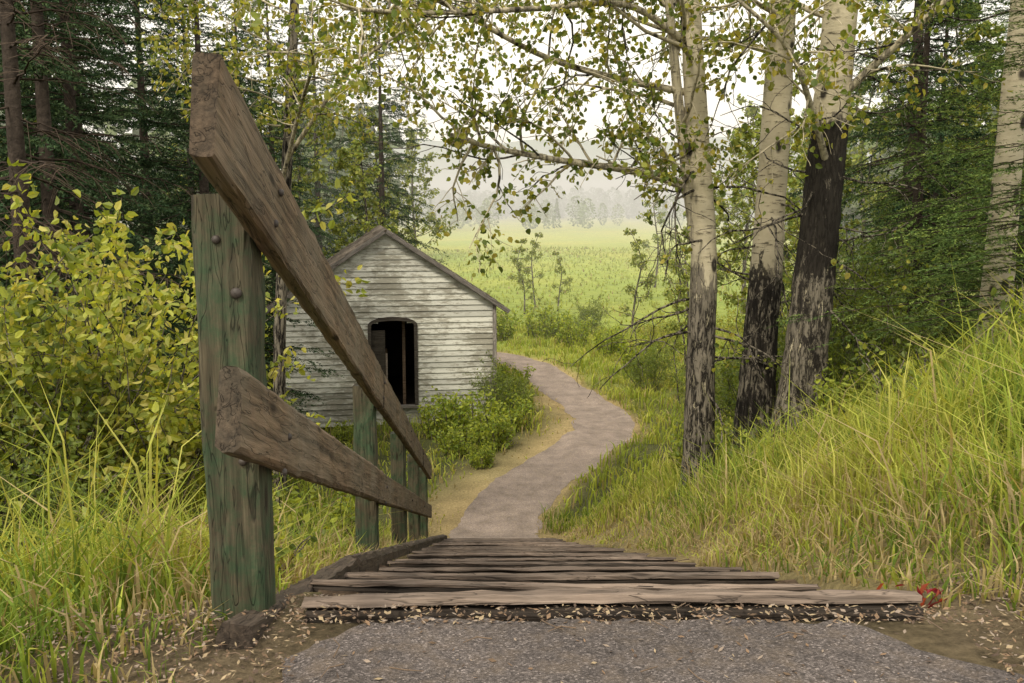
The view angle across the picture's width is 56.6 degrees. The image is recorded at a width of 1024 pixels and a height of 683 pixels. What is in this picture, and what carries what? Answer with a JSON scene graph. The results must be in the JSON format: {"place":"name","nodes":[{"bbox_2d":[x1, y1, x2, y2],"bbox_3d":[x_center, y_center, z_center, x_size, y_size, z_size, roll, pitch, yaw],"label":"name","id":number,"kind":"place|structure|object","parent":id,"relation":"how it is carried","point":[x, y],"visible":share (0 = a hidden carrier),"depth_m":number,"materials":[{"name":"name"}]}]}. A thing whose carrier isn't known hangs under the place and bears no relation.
{"place":"outdoors","nodes":[
{"label":"outdoors","id":0,"kind":"place"},
{"bbox_2d":[189,52,431,620],"bbox_3d":[-0.872,1.189,7.259,0.195,4.920,10.730,0,8,-3],"label":"wooden railing","id":1,"kind":"object","parent":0,"point":[255,431],"visible":0.94,"depth_m":2.21,"materials":[{"name":"wood"}]},
{"bbox_2d":[95,139,870,215],"bbox_3d":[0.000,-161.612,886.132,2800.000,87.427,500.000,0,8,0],"label":"hills","id":2,"kind":"structure","parent":0,"point":[597,179],"depth_m":746.46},
{"bbox_2d":[1,215,1023,682],"bbox_3d":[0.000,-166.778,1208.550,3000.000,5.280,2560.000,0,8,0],"label":"ground","id":3,"kind":"structure","parent":0,"point":[457,495],"depth_m":16.80,"materials":[{"name":"plant"}]},
{"bbox_2d":[0,41,104,363],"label":"spruce tree","id":4,"kind":"object","parent":3,"relation":"on","point":[9,220],"visible":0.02,"depth_m":14.64,"materials":[{"name":"green plant"}]},
{"bbox_2d":[0,391,147,584],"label":"leafy shrub","id":5,"kind":"object","parent":3,"relation":"on","point":[21,439],"visible":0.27,"depth_m":4.66,"materials":[{"name":"green plant"}]},
{"bbox_2d":[0,331,161,552],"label":"leafy shrub","id":6,"kind":"object","parent":3,"relation":"on","point":[73,454],"visible":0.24,"depth_m":5.56,"materials":[{"name":"green plant"}]},
{"bbox_2d":[0,0,190,355],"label":"spruce tree","id":7,"kind":"object","parent":3,"relation":"on","point":[84,130],"visible":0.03,"depth_m":20.74,"materials":[{"name":"green plant"}]},
{"bbox_2d":[1,504,190,582],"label":"leafy shrub","id":8,"kind":"object","parent":3,"relation":"on","point":[63,521],"visible":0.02,"depth_m":3.74,"materials":[{"name":"green plant"}]},
{"bbox_2d":[0,201,195,538],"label":"leafy shrub","id":9,"kind":"object","parent":3,"relation":"on","point":[51,276],"visible":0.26,"depth_m":5.95,"materials":[{"name":"green plant"}]},
{"bbox_2d":[0,0,198,470],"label":"spruce tree","id":10,"kind":"object","parent":3,"relation":"on","point":[44,144],"visible":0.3,"depth_m":13.25,"materials":[{"name":"green plant"}]},
{"bbox_2d":[0,0,198,395],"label":"spruce tree","id":11,"kind":"object","parent":3,"relation":"on","point":[100,82],"visible":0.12,"depth_m":18.69,"materials":[{"name":"green plant"}]},
{"bbox_2d":[1,320,204,522],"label":"leafy shrub","id":12,"kind":"object","parent":3,"relation":"on","point":[164,458],"visible":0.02,"depth_m":7.60,"materials":[{"name":"green plant"}]},
{"bbox_2d":[0,0,266,482],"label":"spruce tree","id":13,"kind":"object","parent":3,"relation":"on","point":[70,125],"visible":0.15,"depth_m":15.95,"materials":[{"name":"green plant"}]},
{"bbox_2d":[0,0,304,515],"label":"dead spruce tree","id":14,"kind":"object","parent":3,"relation":"on","point":[11,93],"visible":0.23,"depth_m":8.01,"materials":[{"name":"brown plant"}]},
{"bbox_2d":[0,186,324,539],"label":"leafy shrub","id":15,"kind":"object","parent":3,"relation":"on","point":[92,293],"visible":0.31,"depth_m":5.77,"materials":[{"name":"green plant"}]},
{"bbox_2d":[78,0,268,376],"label":"spruce tree","id":16,"kind":"object","parent":3,"relation":"on","point":[140,87],"visible":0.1,"depth_m":24.30,"materials":[{"name":"green plant"}]},
{"bbox_2d":[36,314,318,538],"bbox_3d":[-2.673,0.913,7.256,2.582,2.343,2.446,7,10,39],"label":"leafy shrub","id":17,"kind":"object","parent":3,"relation":"on","point":[202,492],"visible":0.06,"depth_m":6.91,"materials":[{"name":"green plant"}]},
{"bbox_2d":[0,158,369,545],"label":"leafy shrub","id":18,"kind":"object","parent":3,"relation":"on","point":[182,431],"visible":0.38,"depth_m":5.90,"materials":[{"name":"green plant"}]},
{"bbox_2d":[126,1,272,348],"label":"spruce tree","id":19,"kind":"object","parent":3,"relation":"on","point":[172,133],"visible":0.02,"depth_m":32.08,"materials":[{"name":"green plant"}]},
{"bbox_2d":[0,343,399,644],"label":"tall grass","id":20,"kind":"structure","parent":3,"relation":"on","point":[68,492],"depth_m":2.90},
{"bbox_2d":[0,438,400,682],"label":"grass","id":21,"kind":"structure","parent":3,"relation":"on","point":[199,589],"depth_m":2.53,"materials":[{"name":"plant"}]},
{"bbox_2d":[102,0,343,492],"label":"spruce tree","id":22,"kind":"object","parent":3,"relation":"on","point":[204,183],"visible":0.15,"depth_m":16.97,"materials":[{"name":"green plant"}]},
{"bbox_2d":[161,491,316,541],"bbox_3d":[-1.554,1.186,5.357,0.970,0.825,0.729,-4,9,-28],"label":"leafy shrub","id":23,"kind":"object","parent":3,"relation":"on","point":[279,508],"visible":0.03,"depth_m":5.46,"materials":[{"name":"green plant"}]},
{"bbox_2d":[165,504,327,594],"bbox_3d":[-0.957,0.761,3.331,0.522,0.444,0.393,5,9,30],"label":"leafy shrub","id":24,"kind":"object","parent":3,"relation":"on","point":[292,545],"visible":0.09,"depth_m":3.32,"materials":[{"name":"green plant"}]},
{"bbox_2d":[169,0,324,387],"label":"spruce tree","id":25,"kind":"object","parent":3,"relation":"on","point":[273,271],"visible":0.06,"depth_m":22.97,"materials":[{"name":"green plant"}]},
{"bbox_2d":[240,0,341,380],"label":"spruce tree","id":26,"kind":"object","parent":3,"relation":"on","point":[297,154],"visible":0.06,"depth_m":28.25,"materials":[{"name":"green plant"}]},
{"bbox_2d":[255,45,335,218],"bbox_3d":[-7.882,-4.654,32.566,3.960,10.972,3.718,-1,8,-8],"label":"aspen tree","id":27,"kind":"object","parent":3,"relation":"on","point":[316,174],"visible":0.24,"depth_m":32.38,"materials":[{"name":"green plant"}]},
{"bbox_2d":[273,481,354,545],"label":"leafy shrub","id":28,"kind":"object","parent":3,"relation":"on","point":[337,513],"visible":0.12,"depth_m":6.34,"materials":[{"name":"green plant"}]},
{"bbox_2d":[265,0,363,285],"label":"spruce tree","id":29,"kind":"object","parent":3,"relation":"on","point":[316,193],"visible":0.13,"depth_m":41.05,"materials":[{"name":"green plant"}]},
{"bbox_2d":[134,0,539,504],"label":"aspen tree","id":30,"kind":"object","parent":3,"relation":"on","point":[289,126],"visible":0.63,"depth_m":10.97,"materials":[{"name":"green plant"}]},
{"bbox_2d":[331,419,353,443],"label":"leafy shrub","id":31,"kind":"object","parent":3,"relation":"on","point":[338,429],"visible":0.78,"depth_m":21.06,"materials":[{"name":"green plant"}]},
{"bbox_2d":[322,139,399,256],"bbox_3d":[-4.713,-2.778,30.948,2.840,7.511,2.394,4,9,27],"label":"aspen tree","id":32,"kind":"object","parent":3,"relation":"on","point":[353,168],"visible":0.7,"depth_m":30.52,"materials":[{"name":"green plant"}]},
{"bbox_2d":[335,106,424,249],"bbox_3d":[-5.142,-4.380,36.725,3.471,9.180,2.926,0,8,1],"label":"aspen tree","id":33,"kind":"object","parent":3,"relation":"on","point":[369,113],"visible":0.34,"depth_m":36.07,"materials":[{"name":"green plant"}]},
{"bbox_2d":[273,231,493,426],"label":"clapboard walls","id":34,"kind":"structure","parent":3,"relation":"on","point":[430,299],"depth_m":22.28,"materials":[{"name":"white"}]},
{"bbox_2d":[266,225,510,310],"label":"roof","id":35,"kind":"structure","parent":34,"relation":"on","point":[354,245],"depth_m":24.15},
{"bbox_2d":[266,230,384,313],"bbox_3d":[-4.329,-1.544,21.693,3.433,0.098,0.039,-35,12,-3],"label":"rake board","id":36,"kind":"object","parent":35,"relation":"attached to","point":[355,251],"visible":0.52,"depth_m":21.72,"materials":[{"name":"grey wood"}]},
{"bbox_2d":[385,230,509,312],"bbox_3d":[-1.474,-1.607,22.140,3.432,0.108,0.042,33,2,-12],"label":"rake board","id":37,"kind":"object","parent":35,"relation":"attached to","point":[447,271],"visible":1,"depth_m":22.12,"materials":[{"name":"grey wood"}]},
{"bbox_2d":[368,317,420,408],"bbox_3d":[-2.799,0.498,22.393,1.280,2.180,0.190,-1,8,-9],"label":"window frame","id":38,"kind":"object","parent":34,"relation":"attached to","point":[416,404],"visible":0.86,"depth_m":22.36,"materials":[{"name":"grey wood"}]},
{"bbox_2d":[372,330,387,379],"bbox_3d":[-3.120,0.626,22.455,0.360,1.790,0.033,-1,8,-9],"label":"broken shutter","id":39,"kind":"object","parent":38,"relation":"attached to","point":[378,343],"visible":0.5,"depth_m":22.37,"materials":[{"name":"grey wood"}]},
{"bbox_2d":[324,1,448,311],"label":"spruce tree","id":40,"kind":"object","parent":3,"relation":"on","point":[382,181],"visible":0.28,"depth_m":33.22,"materials":[{"name":"green plant"}]},
{"bbox_2d":[296,310,492,404],"bbox_3d":[-3.407,-0.473,25.293,5.132,3.897,6.092,-1,8,-9],"label":"interior framing","id":41,"kind":"object","parent":3,"relation":"on","point":[399,343],"visible":0.09,"depth_m":26.93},
{"bbox_2d":[386,119,457,248],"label":"aspen tree","id":42,"kind":"object","parent":3,"relation":"on","point":[424,180],"visible":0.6,"depth_m":45.18,"materials":[{"name":"green plant"}]},
{"bbox_2d":[417,391,470,439],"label":"leafy shrub","id":43,"kind":"object","parent":3,"relation":"on","point":[427,415],"visible":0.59,"depth_m":20.77,"materials":[{"name":"green plant"}]},
{"bbox_2d":[432,420,478,457],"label":"leafy shrub","id":44,"kind":"object","parent":3,"relation":"on","point":[456,445],"visible":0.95,"depth_m":19.21,"materials":[{"name":"green plant"}]},
{"bbox_2d":[126,194,789,228],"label":"distant treeline","id":45,"kind":"object","parent":3,"relation":"on","point":[580,213],"visible":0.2,"depth_m":215.39,"materials":[{"name":"grey plant"}]},
{"bbox_2d":[427,386,500,441],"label":"leafy shrub","id":46,"kind":"object","parent":3,"relation":"on","point":[446,407],"visible":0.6,"depth_m":20.52,"materials":[{"name":"green plant"}]},
{"bbox_2d":[462,439,496,469],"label":"leafy shrub","id":47,"kind":"object","parent":3,"relation":"on","point":[483,456],"visible":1,"depth_m":18.39,"materials":[{"name":"green plant"}]},
{"bbox_2d":[464,403,515,450],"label":"leafy shrub","id":48,"kind":"object","parent":3,"relation":"on","point":[500,428],"visible":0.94,"depth_m":19.79,"materials":[{"name":"green plant"}]},
{"bbox_2d":[466,350,539,420],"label":"leafy shrub","id":49,"kind":"object","parent":3,"relation":"on","point":[499,385],"visible":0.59,"depth_m":22.36,"materials":[{"name":"green plant"}]},
{"bbox_2d":[497,306,523,340],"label":"leafy shrub","id":50,"kind":"object","parent":3,"relation":"on","point":[501,327],"visible":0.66,"depth_m":36.11,"materials":[{"name":"green plant"}]},
{"bbox_2d":[488,388,534,431],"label":"leafy shrub","id":51,"kind":"object","parent":3,"relation":"on","point":[519,412],"visible":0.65,"depth_m":21.41,"materials":[{"name":"green plant"}]},
{"bbox_2d":[0,565,1023,682],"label":"leaf litter","id":52,"kind":"object","parent":3,"relation":"on","point":[301,610],"visible":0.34,"depth_m":2.12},
{"bbox_2d":[0,67,1023,277],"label":"side treeline","id":53,"kind":"object","parent":3,"relation":"on","point":[325,162],"visible":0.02,"depth_m":75.77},
{"bbox_2d":[214,0,826,499],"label":"aspen tree","id":54,"kind":"object","parent":3,"relation":"on","point":[692,124],"visible":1,"depth_m":8.38,"materials":[{"name":"green plant"}]},
{"bbox_2d":[507,238,543,313],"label":"aspen sapling","id":55,"kind":"object","parent":3,"relation":"on","point":[520,275],"visible":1,"depth_m":44.76,"materials":[{"name":"green plant"}]},
{"bbox_2d":[515,232,544,307],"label":"aspen sapling","id":56,"kind":"object","parent":3,"relation":"on","point":[534,252],"visible":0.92,"depth_m":48.04,"materials":[{"name":"green plant"}]},
{"bbox_2d":[447,352,634,538],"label":"footpath","id":57,"kind":"structure","parent":3,"relation":"on","point":[507,505],"depth_m":18.67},
{"bbox_2d":[521,301,569,339],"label":"leafy shrub","id":58,"kind":"object","parent":3,"relation":"on","point":[534,330],"visible":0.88,"depth_m":36.64,"materials":[{"name":"green plant"}]},
{"bbox_2d":[144,321,958,520],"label":"grass","id":59,"kind":"structure","parent":3,"relation":"on","point":[642,394],"depth_m":22.64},
{"bbox_2d":[144,245,980,325],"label":"meadow grass","id":60,"kind":"structure","parent":3,"relation":"on","point":[582,280],"depth_m":71.24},
{"bbox_2d":[551,251,573,310],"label":"aspen sapling","id":61,"kind":"object","parent":3,"relation":"on","point":[559,260],"visible":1,"depth_m":45.86,"materials":[{"name":"green plant"}]},
{"bbox_2d":[214,534,923,649],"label":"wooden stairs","id":62,"kind":"structure","parent":3,"relation":"on","point":[444,573],"depth_m":2.81,"materials":[{"name":"wood"}]},
{"bbox_2d":[554,309,596,347],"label":"leafy shrub","id":63,"kind":"object","parent":3,"relation":"on","point":[567,336],"visible":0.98,"depth_m":34.16,"materials":[{"name":"green plant"}]},
{"bbox_2d":[565,291,611,331],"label":"leafy shrub","id":64,"kind":"object","parent":3,"relation":"on","point":[598,305],"visible":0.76,"depth_m":38.08,"materials":[{"name":"green plant"}]},
{"bbox_2d":[400,184,789,219],"bbox_3d":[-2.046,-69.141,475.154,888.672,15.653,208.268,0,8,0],"label":"distant forest","id":65,"kind":"object","parent":3,"relation":"on","point":[636,206],"visible":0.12,"depth_m":402.20,"materials":[{"name":"grey plant"}]},
{"bbox_2d":[588,324,625,356],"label":"leafy shrub","id":66,"kind":"object","parent":3,"relation":"on","point":[599,338],"visible":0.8,"depth_m":32.04,"materials":[{"name":"green plant"}]},
{"bbox_2d":[619,228,657,332],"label":"aspen sapling","id":67,"kind":"object","parent":3,"relation":"on","point":[637,245],"visible":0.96,"depth_m":37.79,"materials":[{"name":"green plant"}]},
{"bbox_2d":[616,334,660,372],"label":"leafy shrub","id":68,"kind":"object","parent":3,"relation":"on","point":[634,352],"visible":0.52,"depth_m":29.10,"materials":[{"name":"green plant"}]},
{"bbox_2d":[439,0,855,458],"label":"aspen tree","id":69,"kind":"object","parent":3,"relation":"on","point":[766,288],"visible":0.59,"depth_m":9.44,"materials":[{"name":"white plant"}]},
{"bbox_2d":[621,335,683,391],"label":"leafy shrub","id":70,"kind":"object","parent":3,"relation":"on","point":[636,374],"visible":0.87,"depth_m":26.08,"materials":[{"name":"green plant"}]},
{"bbox_2d":[636,186,677,287],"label":"aspen sapling","id":71,"kind":"object","parent":3,"relation":"on","point":[657,238],"visible":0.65,"depth_m":59.06,"materials":[{"name":"green plant"}]},
{"bbox_2d":[631,305,684,356],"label":"leafy shrub","id":72,"kind":"object","parent":3,"relation":"on","point":[658,327],"visible":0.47,"depth_m":31.00,"materials":[{"name":"green plant"}]},
{"bbox_2d":[659,322,686,403],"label":"aspen sapling","id":73,"kind":"object","parent":3,"relation":"on","point":[676,346],"visible":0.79,"depth_m":24.30,"materials":[{"name":"green plant"}]},
{"bbox_2d":[658,210,689,311],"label":"aspen sapling","id":74,"kind":"object","parent":3,"relation":"on","point":[685,229],"visible":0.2,"depth_m":39.99,"materials":[{"name":"green plant"}]},
{"bbox_2d":[661,273,689,379],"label":"aspen sapling","id":75,"kind":"object","parent":3,"relation":"on","point":[680,289],"visible":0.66,"depth_m":28.12,"materials":[{"name":"green plant"}]},
{"bbox_2d":[344,301,1022,548],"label":"grass","id":76,"kind":"structure","parent":3,"relation":"on","point":[629,497],"depth_m":9.84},
{"bbox_2d":[659,234,717,338],"bbox_3d":[5.978,-1.573,32.831,1.494,4.449,2.017,-6,10,-37],"label":"aspen sapling","id":77,"kind":"object","parent":3,"relation":"on","point":[667,293],"visible":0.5,"depth_m":32.91,"materials":[{"name":"green plant"}]},
{"bbox_2d":[660,341,736,412],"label":"leafy shrub","id":78,"kind":"object","parent":3,"relation":"on","point":[716,375],"visible":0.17,"depth_m":23.51,"materials":[{"name":"green plant"}]},
{"bbox_2d":[667,416,733,472],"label":"leafy shrub","id":79,"kind":"object","parent":3,"relation":"on","point":[679,441],"visible":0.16,"depth_m":10.88,"materials":[{"name":"green plant"}]},
{"bbox_2d":[685,188,738,288],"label":"aspen tree","id":80,"kind":"object","parent":3,"relation":"on","point":[721,276],"visible":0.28,"depth_m":35.73,"materials":[{"name":"green plant"}]},
{"bbox_2d":[712,93,760,313],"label":"aspen tree","id":81,"kind":"object","parent":3,"relation":"on","point":[750,112],"visible":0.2,"depth_m":44.23,"materials":[{"name":"green plant"}]},
{"bbox_2d":[716,304,787,380],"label":"leafy shrub","id":82,"kind":"object","parent":3,"relation":"on","point":[728,321],"visible":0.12,"depth_m":26.58,"materials":[{"name":"green plant"}]},
{"bbox_2d":[714,113,801,319],"bbox_3d":[6.394,-1.933,24.017,2.840,7.511,2.394,6,10,36],"label":"aspen tree","id":83,"kind":"object","parent":3,"relation":"on","point":[750,166],"visible":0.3,"depth_m":23.73,"materials":[{"name":"green plant"}]},
{"bbox_2d":[719,413,799,462],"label":"leafy shrub","id":84,"kind":"object","parent":3,"relation":"on","point":[743,431],"visible":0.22,"depth_m":8.11,"materials":[{"name":"green plant"}]},
{"bbox_2d":[715,312,853,434],"bbox_3d":[3.395,0.406,12.495,2.223,2.014,2.251,-4,9,-24],"label":"leafy shrub","id":85,"kind":"object","parent":3,"relation":"on","point":[726,401],"visible":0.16,"depth_m":12.30,"materials":[{"name":"green plant"}]},
{"bbox_2d":[743,66,845,346],"bbox_3d":[8.824,-3.727,29.655,3.444,9.541,3.234,4,9,27],"label":"aspen tree","id":86,"kind":"object","parent":3,"relation":"on","point":[791,177],"visible":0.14,"depth_m":29.08,"materials":[{"name":"green plant"}]},
{"bbox_2d":[745,144,865,334],"bbox_3d":[5.589,-1.094,18.002,2.209,5.842,1.862,3,9,23],"label":"aspen tree","id":87,"kind":"object","parent":3,"relation":"on","point":[849,162],"visible":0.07,"depth_m":17.91,"materials":[{"name":"green plant"}]},
{"bbox_2d":[631,294,1023,620],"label":"grass","id":88,"kind":"structure","parent":3,"relation":"on","point":[704,513],"depth_m":3.94,"materials":[{"name":"plant"}]},
{"bbox_2d":[649,0,1022,445],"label":"aspen tree","id":89,"kind":"object","parent":3,"relation":"on","point":[831,104],"visible":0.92,"depth_m":8.36,"materials":[{"name":"green plant"}]},
{"bbox_2d":[748,247,949,410],"bbox_3d":[3.671,-0.087,9.863,2.001,1.791,1.976,-2,8,-12],"label":"leafy shrub","id":90,"kind":"object","parent":3,"relation":"on","point":[876,314],"visible":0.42,"depth_m":9.81,"materials":[{"name":"green plant"}]},
{"bbox_2d":[812,358,900,430],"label":"leafy shrub","id":91,"kind":"object","parent":3,"relation":"on","point":[822,399],"visible":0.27,"depth_m":8.11,"materials":[{"name":"green plant"}]},
{"bbox_2d":[845,60,902,270],"bbox_3d":[14.302,-5.679,37.291,3.880,11.449,4.132,-7,10,-39],"label":"aspen tree","id":92,"kind":"object","parent":3,"relation":"on","point":[857,157],"visible":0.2,"depth_m":36.99,"materials":[{"name":"green plant"}]},
{"bbox_2d":[781,222,976,388],"bbox_3d":[4.296,-0.458,11.136,2.470,2.238,2.501,-5,9,-30],"label":"leafy shrub","id":93,"kind":"object","parent":3,"relation":"on","point":[883,276],"visible":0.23,"depth_m":10.99,"materials":[{"name":"green plant"}]},
{"bbox_2d":[767,0,1023,349],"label":"spruce tree","id":94,"kind":"object","parent":3,"relation":"on","point":[1012,202],"visible":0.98,"depth_m":7.83,"materials":[{"name":"green plant"}]},
{"bbox_2d":[776,0,1023,382],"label":"spruce tree","id":95,"kind":"object","parent":3,"relation":"on","point":[940,133],"visible":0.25,"depth_m":15.01,"materials":[{"name":"green plant"}]},
{"bbox_2d":[777,0,1023,374],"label":"spruce tree","id":96,"kind":"object","parent":3,"relation":"on","point":[921,137],"visible":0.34,"depth_m":11.26,"materials":[{"name":"green plant"}]},
{"bbox_2d":[846,326,957,405],"bbox_3d":[3.075,0.294,7.389,0.729,0.825,0.970,0,8,2],"label":"leafy shrub","id":97,"kind":"object","parent":3,"relation":"on","point":[870,366],"visible":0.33,"depth_m":7.42,"materials":[{"name":"green plant"}]},
{"bbox_2d":[829,232,979,379],"bbox_3d":[5.116,-0.485,13.116,2.751,2.462,2.717,1,8,6],"label":"leafy shrub","id":98,"kind":"object","parent":3,"relation":"on","point":[880,271],"visible":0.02,"depth_m":12.65,"materials":[{"name":"green plant"}]},
{"bbox_2d":[835,0,1022,376],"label":"spruce tree","id":99,"kind":"object","parent":3,"relation":"on","point":[945,56],"visible":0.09,"depth_m":18.48,"materials":[{"name":"green plant"}]},
{"bbox_2d":[870,0,1007,349],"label":"aspen tree","id":100,"kind":"object","parent":3,"relation":"on","point":[989,35],"visible":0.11,"depth_m":21.08,"materials":[{"name":"green plant"}]},
{"bbox_2d":[856,0,1023,369],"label":"spruce tree","id":101,"kind":"object","parent":3,"relation":"on","point":[984,92],"visible":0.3,"depth_m":10.40,"materials":[{"name":"green plant"}]},
{"bbox_2d":[874,0,1023,350],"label":"aspen tree","id":102,"kind":"object","parent":3,"relation":"on","point":[1008,136],"visible":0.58,"depth_m":8.97,"materials":[{"name":"beige plant"}]},
{"bbox_2d":[926,81,1022,332],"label":"aspen tree","id":103,"kind":"object","parent":3,"relation":"on","point":[991,123],"visible":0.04,"depth_m":27.39,"materials":[{"name":"green plant"}]},
{"bbox_2d":[970,268,1023,356],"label":"leafy shrub","id":104,"kind":"object","parent":3,"relation":"on","point":[1003,303],"visible":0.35,"depth_m":6.28,"materials":[{"name":"green plant"}]},
{"bbox_2d":[17,0,1009,145],"label":"sky","id":105,"kind":"structure","parent":0,"point":[593,115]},
{"bbox_2d":[282,614,1023,682],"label":"asphalt pavement","id":106,"kind":"structure","parent":0,"point":[565,655],"depth_m":1.96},
{"bbox_2d":[662,225,1023,557],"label":"tall grass","id":107,"kind":"structure","parent":0,"point":[916,405],"depth_m":4.42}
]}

